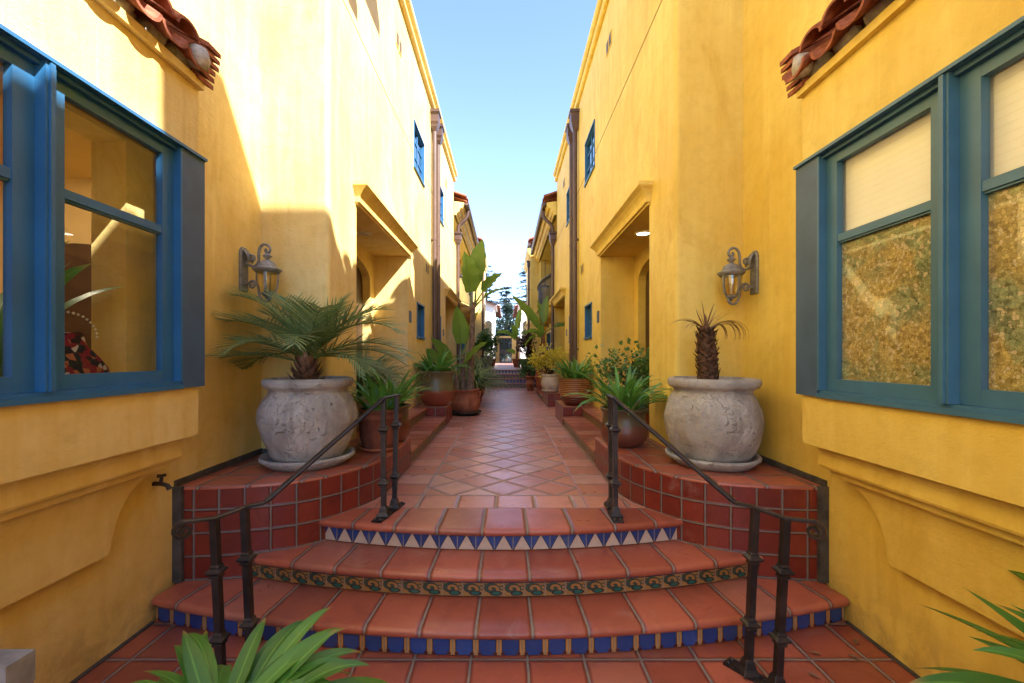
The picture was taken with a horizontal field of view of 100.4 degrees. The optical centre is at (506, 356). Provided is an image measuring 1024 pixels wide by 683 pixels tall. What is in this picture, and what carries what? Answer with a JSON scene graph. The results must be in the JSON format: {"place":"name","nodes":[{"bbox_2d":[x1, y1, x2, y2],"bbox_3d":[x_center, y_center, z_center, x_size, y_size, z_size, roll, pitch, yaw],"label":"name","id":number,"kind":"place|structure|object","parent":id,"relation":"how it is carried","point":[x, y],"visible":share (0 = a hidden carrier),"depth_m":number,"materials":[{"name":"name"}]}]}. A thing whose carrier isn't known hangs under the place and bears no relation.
{"place":"outdoors","nodes":[
{"label":"outdoors","id":0,"kind":"place"},
{"bbox_2d":[76,619,916,682],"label":"paving","id":1,"kind":"structure","parent":0,"point":[151,647],"depth_m":2.28,"materials":[{"name":"tile"}]},
{"bbox_2d":[0,649,34,682],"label":"stone block","id":2,"kind":"object","parent":1,"relation":"on","point":[17,665],"visible":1,"depth_m":1.40,"materials":[{"name":"grey stone"}]},
{"bbox_2d":[69,437,410,682],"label":"tiled planter","id":3,"kind":"object","parent":1,"relation":"on","point":[295,512],"visible":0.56,"depth_m":2.92,"materials":[{"name":"red tile"}]},
{"bbox_2d":[258,446,354,471],"bbox_3d":[-1.587,0.815,3.429,0.705,0.083,0.709,0,0,0],"label":"saucer","id":4,"kind":"object","parent":3,"relation":"on","point":[264,459],"visible":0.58,"depth_m":3.18,"materials":[{"name":"stone"}]},
{"bbox_2d":[256,376,357,462],"bbox_3d":[-1.590,0.495,3.429,0.748,0.646,0.739,0,0,0],"label":"stone urn","id":5,"kind":"object","parent":4,"relation":"on","point":[303,420],"visible":0.89,"depth_m":3.14,"materials":[{"name":"stone"}]},
{"bbox_2d":[205,285,418,383],"bbox_3d":[-1.621,-0.139,3.412,1.809,0.848,1.335,0,0,0],"label":"palm plant","id":6,"kind":"object","parent":5,"relation":"in","point":[314,339],"visible":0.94,"depth_m":3.32,"materials":[{"name":"green plant"}]},
{"bbox_2d":[360,443,399,452],"bbox_3d":[-1.160,0.837,3.920,0.350,0.038,0.350,0,0,0],"label":"saucer","id":7,"kind":"object","parent":3,"relation":"on","point":[373,450],"visible":0.44,"depth_m":3.78,"materials":[{"name":"ceramic"}]},
{"bbox_2d":[358,407,401,448],"bbox_3d":[-1.160,0.660,3.920,0.392,0.360,0.392,0,0,0],"label":"terracotta pot","id":8,"kind":"object","parent":7,"relation":"on","point":[369,426],"visible":0.48,"depth_m":3.76,"materials":[{"name":"ceramic"}]},
{"bbox_2d":[347,372,425,410],"bbox_3d":[-1.176,0.340,3.918,0.851,0.401,0.946,0,0,0],"label":"clivia plant","id":9,"kind":"object","parent":8,"relation":"in","point":[372,395],"visible":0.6,"depth_m":3.80,"materials":[{"name":"green plant"}]},
{"bbox_2d":[398,403,410,442],"bbox_3d":[-1.170,0.675,4.320,0.390,0.365,0.390,0,0,0],"label":"glazed pot","id":10,"kind":"object","parent":3,"relation":"on","point":[406,425],"visible":0.26,"depth_m":4.24,"materials":[{"name":"ceramic"}]},
{"bbox_2d":[351,366,432,405],"bbox_3d":[-1.139,0.322,4.335,0.903,0.456,1.068,0,0,0],"label":"clivia plant","id":11,"kind":"object","parent":10,"relation":"in","point":[393,386],"visible":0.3,"depth_m":4.25,"materials":[{"name":"green plant"}]},
{"bbox_2d":[171,394,404,664],"bbox_3d":[-1.126,0.966,2.646,0.200,1.346,1.594,0,0,26],"label":"handrail","id":12,"kind":"object","parent":1,"relation":"on","point":[215,573],"visible":0.94,"depth_m":2.18,"materials":[{"name":"metal"}]},
{"bbox_2d":[151,508,848,654],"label":"curved steps","id":13,"kind":"structure","parent":1,"relation":"on","point":[499,581],"depth_m":2.64,"materials":[{"name":"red tile"}]},
{"bbox_2d":[604,394,826,682],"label":"handrail","id":14,"kind":"object","parent":1,"relation":"on","point":[745,667],"visible":1,"depth_m":2.18,"materials":[{"name":"metal"}]},
{"bbox_2d":[595,437,920,677],"bbox_3d":[1.524,1.229,1.775,1.171,0.822,5.550,0,0,0],"label":"tiled ledge","id":15,"kind":"object","parent":1,"relation":"on","point":[653,475],"visible":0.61,"depth_m":2.92,"materials":[{"name":"red tile"}]},
{"bbox_2d":[600,406,648,447],"bbox_3d":[1.136,0.677,4.129,0.456,0.362,0.458,0,0,0],"label":"glazed pot","id":16,"kind":"object","parent":15,"relation":"on","point":[633,432],"visible":0.57,"depth_m":3.94,"materials":[{"name":"ceramic"}]},
{"bbox_2d":[561,364,671,415],"bbox_3d":[1.149,0.316,4.080,1.180,0.487,1.196,0,0,-36],"label":"clivia plant","id":17,"kind":"object","parent":16,"relation":"in","point":[631,395],"visible":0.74,"depth_m":4.05,"materials":[{"name":"green plant"}]},
{"bbox_2d":[665,447,761,472],"bbox_3d":[1.649,0.815,3.419,0.705,0.083,0.709,0,0,0],"label":"saucer","id":18,"kind":"object","parent":15,"relation":"on","point":[755,460],"visible":0.45,"depth_m":3.13,"materials":[{"name":"stone"}]},
{"bbox_2d":[664,376,764,462],"bbox_3d":[1.642,0.495,3.419,0.719,0.646,0.731,0,0,0],"label":"stone urn","id":19,"kind":"object","parent":18,"relation":"on","point":[721,420],"visible":0.94,"depth_m":3.14,"materials":[{"name":"stone"}]},
{"bbox_2d":[671,301,748,379],"bbox_3d":[1.613,-0.088,3.417,0.595,0.720,0.237,0,0,0],"label":"dead palm","id":20,"kind":"object","parent":19,"relation":"in","point":[707,352],"visible":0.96,"depth_m":3.37,"materials":[{"name":"brown plant"}]},
{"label":"terracotta pot","id":21,"kind":"object","parent":1,"relation":"on","visible":0},
{"bbox_2d":[133,607,387,682],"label":"clivia plant","id":22,"kind":"object","parent":21,"relation":"in","point":[283,655],"visible":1,"depth_m":1.44,"materials":[{"name":"green plant"}]},
{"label":"terracotta pot","id":23,"kind":"object","parent":1,"relation":"on","visible":0},
{"bbox_2d":[909,570,1023,682],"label":"clivia plant","id":24,"kind":"object","parent":23,"relation":"in","point":[1015,649],"visible":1,"depth_m":1.36,"materials":[{"name":"green plant"}]},
{"bbox_2d":[322,387,679,519],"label":"walkway","id":25,"kind":"structure","parent":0,"point":[502,449],"depth_m":4.56,"materials":[{"name":"tile"}]},
{"bbox_2d":[356,407,446,462],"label":"entry steps","id":26,"kind":"structure","parent":25,"relation":"on","point":[425,430],"depth_m":6.06,"materials":[{"name":"tile"}]},
{"bbox_2d":[356,397,368,430],"bbox_3d":[-1.780,0.658,5.050,0.620,0.400,0.620,0,0,0],"label":"pale pot","id":27,"kind":"object","parent":26,"relation":"on","point":[359,405],"visible":0.07,"depth_m":4.80,"materials":[{"name":"stone"}]},
{"bbox_2d":[352,350,427,400],"bbox_3d":[-1.746,0.216,5.043,1.703,0.752,1.714,0,0,0],"label":"grass plant","id":28,"kind":"object","parent":27,"relation":"in","point":[359,379],"depth_m":4.93,"materials":[{"name":"green plant"}]},
{"bbox_2d":[414,402,451,424],"bbox_3d":[-1.303,1.014,7.625,0.564,0.310,0.858,0,0,0],"label":"tiled pedestal","id":29,"kind":"object","parent":25,"relation":"on","point":[445,410],"visible":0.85,"depth_m":7.20,"materials":[{"name":"red tile"}]},
{"bbox_2d":[417,370,456,405],"bbox_3d":[-1.245,0.558,7.560,0.669,0.600,0.669,0,0,-34],"label":"glazed pot","id":30,"kind":"object","parent":29,"relation":"on","point":[441,385],"visible":0.9,"depth_m":7.31,"materials":[{"name":"brown ceramic"}]},
{"bbox_2d":[413,346,471,371],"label":"clivia plant","id":31,"kind":"object","parent":30,"relation":"in","point":[429,365],"visible":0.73,"depth_m":7.37,"materials":[{"name":"green plant"}]},
{"bbox_2d":[452,409,480,415],"bbox_3d":[-0.830,1.127,8.550,0.650,0.073,0.650,0,0,0],"label":"saucer","id":32,"kind":"object","parent":25,"relation":"on","point":[466,414],"visible":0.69,"depth_m":8.29,"materials":[{"name":"brown ceramic"}]},
{"bbox_2d":[450,388,480,412],"bbox_3d":[-0.830,0.891,8.550,0.599,0.475,0.599,0,0,-41],"label":"terracotta pot","id":33,"kind":"object","parent":32,"relation":"on","point":[465,401],"visible":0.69,"depth_m":8.31,"materials":[{"name":"ceramic"}]},
{"bbox_2d":[426,239,505,389],"bbox_3d":[-0.934,-0.810,8.496,1.844,3.066,0.807,0,0,0],"label":"banana plant","id":34,"kind":"object","parent":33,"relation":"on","point":[473,268],"visible":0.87,"depth_m":8.48,"materials":[{"name":"green plant"}]},
{"bbox_2d":[486,370,535,386],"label":"steps","id":35,"kind":"structure","parent":25,"relation":"on","point":[511,378],"depth_m":16.23,"materials":[{"name":"tile"}]},
{"bbox_2d":[525,376,534,390],"bbox_3d":[0.801,0.916,14.500,0.352,0.500,0.345,0,0,-6],"label":"square planter","id":36,"kind":"object","parent":25,"relation":"on","point":[530,382],"visible":0.98,"depth_m":14.38,"materials":[{"name":"ceramic"}]},
{"bbox_2d":[516,356,535,376],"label":"leafy shrub","id":37,"kind":"object","parent":36,"relation":"in","point":[524,369],"visible":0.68,"depth_m":14.42,"materials":[{"name":"green plant"}]},
{"bbox_2d":[536,384,541,395],"bbox_3d":[1.223,1.014,13.100,0.564,0.310,1.008,0,0,0],"label":"tiled pedestal","id":38,"kind":"object","parent":25,"relation":"on","point":[538,388],"visible":0.25,"depth_m":12.67,"materials":[{"name":"red tile"}]},
{"bbox_2d":[537,386,558,400],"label":"entry steps","id":39,"kind":"structure","parent":25,"relation":"on","point":[541,393],"depth_m":11.76,"materials":[{"name":"tile"}]},
{"bbox_2d":[535,376,541,386],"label":"terracotta pot","id":40,"kind":"object","parent":39,"relation":"on","point":[538,381],"visible":0.27,"depth_m":11.76,"materials":[{"name":"ceramic"}]},
{"bbox_2d":[512,295,564,374],"bbox_3d":[1.010,-0.567,11.794,1.389,2.364,1.056,0,0,36],"label":"banana plant","id":41,"kind":"object","parent":40,"relation":"in","point":[532,316],"visible":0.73,"depth_m":11.86,"materials":[{"name":"green plant"}]},
{"bbox_2d":[544,390,560,406],"bbox_3d":[1.223,1.014,10.375,0.564,0.310,1.058,0,0,0],"label":"tiled pedestal","id":42,"kind":"object","parent":25,"relation":"on","point":[550,398],"visible":0.45,"depth_m":9.85,"materials":[{"name":"red tile"}]},
{"bbox_2d":[541,389,558,391],"bbox_3d":[1.040,0.827,10.250,0.410,0.058,0.410,0,0,0],"label":"saucer","id":43,"kind":"object","parent":42,"relation":"on","point":[549,390],"visible":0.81,"depth_m":10.08,"materials":[{"name":"beige ceramic"}]},
{"bbox_2d":[541,374,558,389],"bbox_3d":[1.041,0.630,10.248,0.429,0.400,0.431,0,0,0],"label":"cream urn","id":44,"kind":"object","parent":43,"relation":"on","point":[550,382],"visible":0.87,"depth_m":10.08,"materials":[{"name":"ceramic"}]},
{"bbox_2d":[525,343,568,377],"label":"golden shrub","id":45,"kind":"object","parent":44,"relation":"in","point":[556,354],"visible":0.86,"depth_m":10.19,"materials":[{"name":"yellow plant"}]},
{"bbox_2d":[555,400,594,424],"bbox_3d":[1.223,1.014,7.750,0.564,0.310,1.108,0,0,0],"label":"tiled pedestal","id":46,"kind":"object","parent":25,"relation":"on","point":[562,409],"visible":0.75,"depth_m":7.28,"materials":[{"name":"red tile"}]},
{"bbox_2d":[559,377,590,405],"bbox_3d":[1.210,0.623,7.550,0.570,0.470,0.570,0,0,0],"label":"ribbed pot","id":47,"kind":"object","parent":46,"relation":"on","point":[567,386],"visible":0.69,"depth_m":7.32,"materials":[{"name":"ceramic"}]},
{"bbox_2d":[549,353,594,378],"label":"clivia plant","id":48,"kind":"object","parent":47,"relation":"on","point":[572,374],"visible":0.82,"depth_m":7.39,"materials":[{"name":"green plant"}]},
{"bbox_2d":[562,407,648,462],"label":"entry steps","id":49,"kind":"structure","parent":25,"relation":"on","point":[584,430],"depth_m":6.06,"materials":[{"name":"tile"}]},
{"bbox_2d":[635,397,648,424],"bbox_3d":[1.660,0.683,5.200,0.470,0.350,0.470,0,0,0],"label":"terracotta pot","id":50,"kind":"object","parent":49,"relation":"on","point":[647,417],"visible":0.02,"depth_m":5.01,"materials":[{"name":"ceramic"}]},
{"bbox_2d":[586,338,648,412],"bbox_3d":[1.550,0.225,5.279,1.050,0.895,1.125,0,0,19],"label":"sparse shrub","id":51,"kind":"object","parent":50,"relation":"in","point":[643,362],"visible":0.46,"depth_m":5.06,"materials":[{"name":"green plant"}]},
{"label":"terracotta pot","id":52,"kind":"object","parent":25,"relation":"on","visible":0},
{"bbox_2d":[459,350,495,378],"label":"feathery shrub","id":53,"kind":"object","parent":52,"relation":"in","point":[486,359],"visible":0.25,"depth_m":12.51,"materials":[{"name":"green plant"}]},
{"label":"terracotta pot","id":54,"kind":"object","parent":25,"relation":"on","visible":0},
{"bbox_2d":[452,361,510,395],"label":"grass plant","id":55,"kind":"object","parent":54,"relation":"in","point":[479,380],"depth_m":10.08,"materials":[{"name":"green plant"}]},
{"bbox_2d":[465,363,536,369],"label":"walkway","id":56,"kind":"structure","parent":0,"point":[506,366],"depth_m":20.33,"materials":[{"name":"ceramic"}]},
{"bbox_2d":[481,355,492,368],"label":"grey pot","id":57,"kind":"object","parent":56,"relation":"on","point":[485,365],"visible":0.48,"depth_m":18.02,"materials":[{"name":"ceramic"}]},
{"bbox_2d":[475,328,502,354],"bbox_3d":[-0.891,-0.609,18.212,1.285,1.294,1.304,0,0,-26],"label":"potted tree","id":58,"kind":"object","parent":57,"relation":"in","point":[484,336],"visible":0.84,"depth_m":17.94,"materials":[{"name":"green plant"}]},
{"bbox_2d":[486,300,501,362],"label":"white house","id":59,"kind":"structure","parent":56,"relation":"on","point":[493,311],"depth_m":31.00,"materials":[{"name":"paint"}]},
{"bbox_2d":[486,321,491,337],"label":"window","id":60,"kind":"structure","parent":59,"relation":"in","point":[488,323],"depth_m":30.99,"materials":[{"name":"beige glass"}]},
{"bbox_2d":[496,336,518,362],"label":"gate wall","id":61,"kind":"structure","parent":56,"relation":"on","point":[513,348],"depth_m":34.70,"materials":[{"name":"paint"}]},
{"bbox_2d":[499,338,511,362],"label":"metal gate","id":62,"kind":"structure","parent":61,"relation":"attached to","point":[503,352],"depth_m":34.78,"materials":[{"name":"metal"}]},
{"bbox_2d":[512,359,519,366],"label":"terracotta pot","id":63,"kind":"object","parent":56,"relation":"on","point":[515,362],"visible":0.69,"depth_m":20.84,"materials":[{"name":"ceramic"}]},
{"bbox_2d":[496,309,525,358],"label":"banana plant","id":64,"kind":"object","parent":63,"relation":"in","point":[514,334],"visible":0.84,"depth_m":20.95,"materials":[{"name":"green plant"}]},
{"bbox_2d":[515,333,536,357],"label":"purple shrub","id":65,"kind":"object","parent":63,"relation":"in","point":[522,342],"visible":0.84,"depth_m":18.36,"materials":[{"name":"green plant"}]},
{"bbox_2d":[513,301,525,358],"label":"white house","id":66,"kind":"structure","parent":56,"relation":"on","point":[523,321],"depth_m":31.00,"materials":[{"name":"paint"}]},
{"bbox_2d":[411,0,596,328],"label":"sky","id":67,"kind":"structure","parent":0,"point":[504,73],"materials":[{"name":"blue"}]},
{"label":"far street","id":68,"kind":"structure","parent":0,"visible":0},
{"bbox_2d":[486,264,497,302],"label":"conifer tree","id":69,"kind":"object","parent":68,"relation":"on","point":[487,297],"visible":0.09,"depth_m":63.85,"materials":[{"name":"green plant"}]},
{"bbox_2d":[496,327,511,361],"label":"leafy tree","id":70,"kind":"object","parent":68,"relation":"on","point":[503,344],"visible":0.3,"depth_m":44.73,"materials":[{"name":"green plant"}]},
{"bbox_2d":[496,300,514,360],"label":"flowering tree","id":71,"kind":"object","parent":68,"relation":"on","point":[507,308],"visible":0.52,"depth_m":49.81,"materials":[{"name":"green plant"}]},
{"bbox_2d":[496,287,518,358],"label":"conifer tree","id":72,"kind":"object","parent":68,"relation":"on","point":[508,292],"visible":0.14,"depth_m":57.82,"materials":[{"name":"green plant"}]},
{"bbox_2d":[504,263,525,330],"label":"conifer tree","id":73,"kind":"object","parent":68,"relation":"on","point":[523,281],"visible":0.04,"depth_m":62.00,"materials":[{"name":"green plant"}]},
{"bbox_3d":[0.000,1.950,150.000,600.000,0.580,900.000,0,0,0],"label":"ground","id":74,"kind":"structure","parent":0,"visible":0},
{"bbox_2d":[0,0,461,682],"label":"townhouse","id":75,"kind":"structure","parent":74,"relation":"on","point":[166,160],"depth_m":2.55,"materials":[{"name":"paint"}]},
{"bbox_2d":[0,240,124,376],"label":"house plant","id":76,"kind":"object","parent":75,"relation":"in","point":[71,273],"visible":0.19,"depth_m":1.99,"materials":[{"name":"green plant"}]},
{"bbox_2d":[65,243,90,348],"bbox_3d":[-3.600,-0.030,3.529,0.900,1.820,0.121,0,0,0],"label":"arched interior door","id":77,"kind":"structure","parent":75,"relation":"attached to","point":[79,283],"depth_m":3.55,"materials":[{"name":"brown wood"}]},
{"bbox_2d":[65,311,109,373],"bbox_3d":[-2.220,-0.028,2.140,0.214,0.400,0.438,0,0,0],"label":"woven bag","id":78,"kind":"object","parent":75,"relation":"in","point":[81,357],"visible":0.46,"depth_m":2.15,"materials":[{"name":"fabric"}]},
{"bbox_2d":[152,473,171,490],"bbox_3d":[-2.129,0.782,2.640,0.112,0.101,0.060,0,0,0],"label":"hose tap","id":79,"kind":"object","parent":75,"relation":"attached to","point":[160,482],"visible":1,"depth_m":2.63,"materials":[{"name":"metal"}]},
{"bbox_2d":[239,243,281,302],"bbox_3d":[-2.027,-0.688,3.530,0.314,0.496,0.220,0,0,0],"label":"wall lantern","id":80,"kind":"object","parent":75,"relation":"attached to","point":[267,266],"depth_m":3.52,"materials":[{"name":"grey metal"}]},
{"bbox_2d":[356,266,362,365],"bbox_3d":[-2.257,-0.289,5.785,0.065,2.302,1.670,0,0,0],"label":"door","id":81,"kind":"structure","parent":75,"relation":"in","point":[359,287],"depth_m":6.45,"materials":[{"name":"brown wood"}]},
{"bbox_2d":[396,116,424,187],"bbox_3d":[-1.826,-3.633,7.710,0.542,0.895,0.980,0,0,0],"label":"window","id":82,"kind":"structure","parent":75,"relation":"in","point":[419,145],"depth_m":7.79,"materials":[{"name":"blue glass"}]},
{"bbox_2d":[417,302,425,339],"bbox_3d":[-1.620,-0.636,7.845,0.130,0.640,0.674,0,0,0],"label":"window","id":83,"kind":"structure","parent":75,"relation":"in","point":[420,308],"depth_m":8.11,"materials":[{"name":"blue paint"}]},
{"bbox_2d":[424,177,443,226],"bbox_3d":[-1.826,-3.633,10.200,0.542,0.895,1.000,0,0,0],"label":"window","id":84,"kind":"structure","parent":75,"relation":"in","point":[441,192],"depth_m":10.59,"materials":[{"name":"blue paint"}]},
{"bbox_2d":[454,191,478,375],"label":"townhouse","id":85,"kind":"structure","parent":74,"relation":"on","point":[466,238],"depth_m":14.29,"materials":[{"name":"paint"}]},
{"bbox_2d":[473,237,487,367],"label":"townhouse","id":86,"kind":"structure","parent":74,"relation":"on","point":[480,323],"depth_m":19.50,"materials":[{"name":"paint"}]},
{"bbox_2d":[523,237,539,367],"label":"townhouse","id":87,"kind":"structure","parent":74,"relation":"on","point":[531,267],"depth_m":19.50,"materials":[{"name":"yellow paint"}]},
{"bbox_2d":[530,191,556,372],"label":"townhouse","id":88,"kind":"structure","parent":74,"relation":"on","point":[543,243],"depth_m":14.76,"materials":[{"name":"yellow paint"}]},
{"bbox_2d":[547,332,549,358],"bbox_3d":[1.780,-0.196,17.600,0.140,1.520,1.624,0,0,0],"label":"window","id":89,"kind":"structure","parent":88,"relation":"in","point":[548,334],"depth_m":18.36,"materials":[{"name":"glass"}]},
{"bbox_2d":[549,0,1023,681],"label":"townhouse","id":90,"kind":"structure","parent":74,"relation":"on","point":[851,172],"depth_m":2.40,"materials":[{"name":"yellow paint"}]},
{"bbox_2d":[566,177,584,226],"bbox_3d":[1.746,-3.633,10.200,0.542,0.895,1.000,0,0,0],"label":"window","id":91,"kind":"structure","parent":90,"relation":"in","point":[567,195],"depth_m":10.64,"materials":[{"name":"blue paint"}]},
{"bbox_2d":[584,302,591,339],"bbox_3d":[1.540,-0.636,7.845,0.130,0.640,0.674,0,0,0],"label":"window","id":92,"kind":"structure","parent":90,"relation":"in","point":[588,308],"depth_m":8.11,"materials":[{"name":"blue paint"}]},
{"bbox_2d":[584,115,611,187],"bbox_3d":[1.746,-3.633,7.710,0.542,0.895,0.980,0,0,0],"label":"window","id":93,"kind":"structure","parent":90,"relation":"in","point":[589,145],"depth_m":7.79,"materials":[{"name":"blue paint"}]},
{"bbox_2d":[646,271,648,352],"bbox_3d":[2.178,-0.289,5.785,0.065,2.302,1.670,0,0,0],"label":"door","id":94,"kind":"structure","parent":90,"relation":"in","point":[647,277],"depth_m":6.50,"materials":[{"name":"brown wood"}]},
{"bbox_2d":[717,247,758,304],"bbox_3d":[1.947,-0.677,3.610,0.314,0.496,0.220,0,0,0],"label":"wall lantern","id":95,"kind":"object","parent":90,"relation":"attached to","point":[731,269],"depth_m":3.59,"materials":[{"name":"grey metal"}]}
]}

